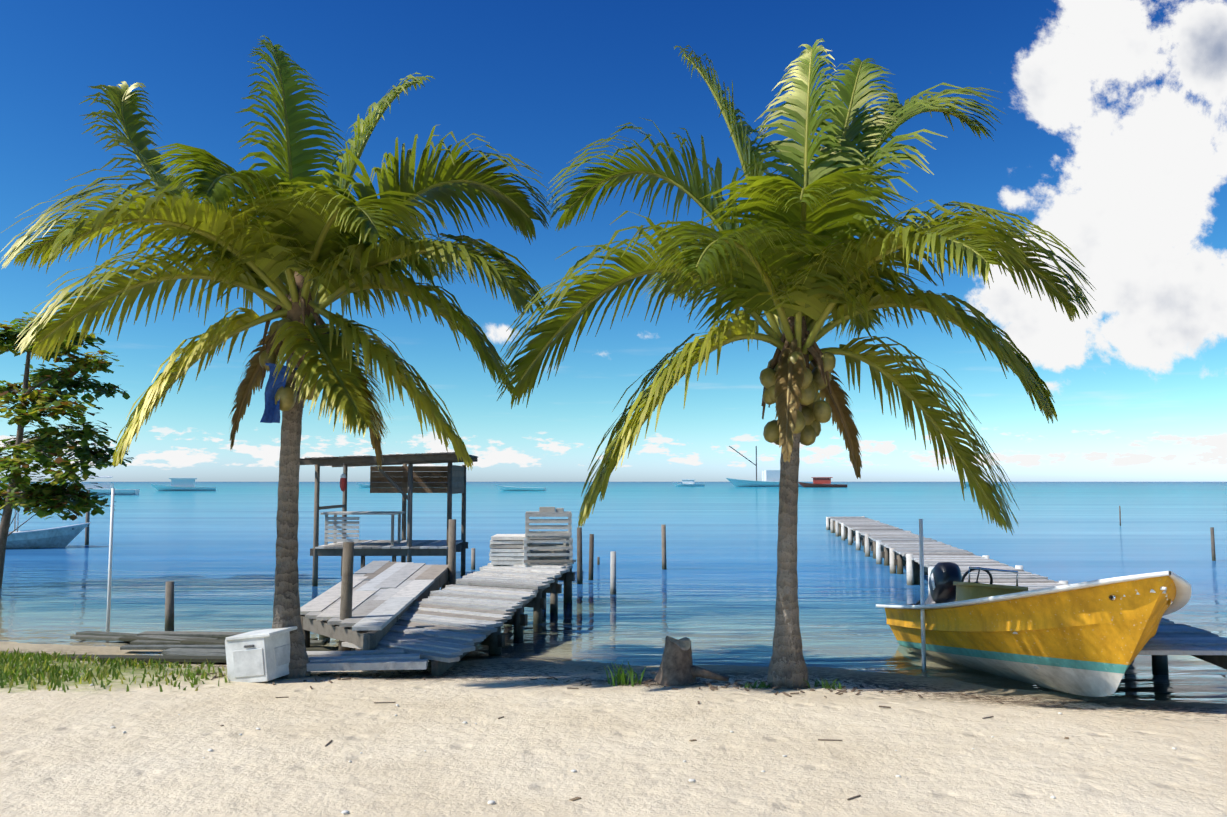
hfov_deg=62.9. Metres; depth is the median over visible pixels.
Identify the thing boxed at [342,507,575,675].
pier
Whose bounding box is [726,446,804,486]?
work boat
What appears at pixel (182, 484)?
boat
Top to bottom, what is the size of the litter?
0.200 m
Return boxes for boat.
[150,478,215,490]
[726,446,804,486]
[798,477,846,486]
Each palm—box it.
[0,35,551,678]
[496,38,1095,688]
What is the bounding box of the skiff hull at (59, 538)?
[6,522,88,548]
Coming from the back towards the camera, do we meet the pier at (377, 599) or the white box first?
the pier at (377, 599)
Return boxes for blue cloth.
[260,363,297,422]
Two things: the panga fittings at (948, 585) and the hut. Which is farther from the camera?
the hut
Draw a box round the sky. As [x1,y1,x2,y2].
[0,0,1226,481]
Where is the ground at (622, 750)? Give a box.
[0,594,1226,816]
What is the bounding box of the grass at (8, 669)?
[0,647,842,692]
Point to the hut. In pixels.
(450, 482)
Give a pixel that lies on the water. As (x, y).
(210, 552)
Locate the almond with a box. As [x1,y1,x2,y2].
[0,312,133,594]
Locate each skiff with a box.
[357,483,369,486]
[496,485,545,490]
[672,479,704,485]
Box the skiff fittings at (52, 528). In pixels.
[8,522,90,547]
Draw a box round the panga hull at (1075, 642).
[885,574,1175,696]
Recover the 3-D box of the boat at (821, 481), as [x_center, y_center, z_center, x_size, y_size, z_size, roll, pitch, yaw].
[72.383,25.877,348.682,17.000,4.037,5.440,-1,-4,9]
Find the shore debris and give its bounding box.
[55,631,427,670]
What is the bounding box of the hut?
[300,452,477,585]
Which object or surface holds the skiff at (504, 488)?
on the water
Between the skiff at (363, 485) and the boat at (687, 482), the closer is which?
the skiff at (363, 485)
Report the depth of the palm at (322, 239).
9.44 m
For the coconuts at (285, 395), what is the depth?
9.67 m
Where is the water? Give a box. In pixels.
[0,482,1226,703]
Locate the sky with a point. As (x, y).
(1111, 140)
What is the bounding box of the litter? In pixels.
[161,672,1065,707]
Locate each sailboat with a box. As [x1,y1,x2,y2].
[68,390,139,494]
[963,436,1001,485]
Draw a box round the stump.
[654,636,728,685]
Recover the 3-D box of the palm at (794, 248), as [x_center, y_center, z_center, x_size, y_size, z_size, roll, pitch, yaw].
[1.699,-0.541,9.523,5.576,6.540,4.428,0,-4,-1]
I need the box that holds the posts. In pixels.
[85,488,1215,671]
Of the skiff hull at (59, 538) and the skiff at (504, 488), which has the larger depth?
the skiff at (504, 488)
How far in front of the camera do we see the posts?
13.81 m
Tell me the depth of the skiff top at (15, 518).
30.41 m
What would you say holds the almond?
on the ground at (622, 750)
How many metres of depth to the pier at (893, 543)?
18.36 m
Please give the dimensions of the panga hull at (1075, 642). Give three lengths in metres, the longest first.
4.700 x 1.680 x 1.131 m
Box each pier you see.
[300,519,455,671]
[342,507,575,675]
[826,516,1226,673]
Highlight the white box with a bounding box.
[225,626,296,682]
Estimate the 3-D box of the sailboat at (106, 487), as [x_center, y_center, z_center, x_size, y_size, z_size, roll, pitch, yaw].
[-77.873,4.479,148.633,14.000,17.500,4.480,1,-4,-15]
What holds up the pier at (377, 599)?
on the ground at (622, 750)
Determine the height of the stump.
0.425 m
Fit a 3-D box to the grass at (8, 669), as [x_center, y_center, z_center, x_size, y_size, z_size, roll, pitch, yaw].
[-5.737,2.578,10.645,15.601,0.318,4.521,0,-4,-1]
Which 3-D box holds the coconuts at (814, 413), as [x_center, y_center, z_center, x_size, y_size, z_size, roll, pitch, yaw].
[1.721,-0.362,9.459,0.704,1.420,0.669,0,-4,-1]
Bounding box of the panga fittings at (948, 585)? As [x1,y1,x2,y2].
[876,562,1190,668]
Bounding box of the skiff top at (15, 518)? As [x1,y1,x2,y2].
[0,480,18,531]
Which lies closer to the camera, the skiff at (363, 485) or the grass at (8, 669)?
the grass at (8, 669)
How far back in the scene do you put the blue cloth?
9.45 m

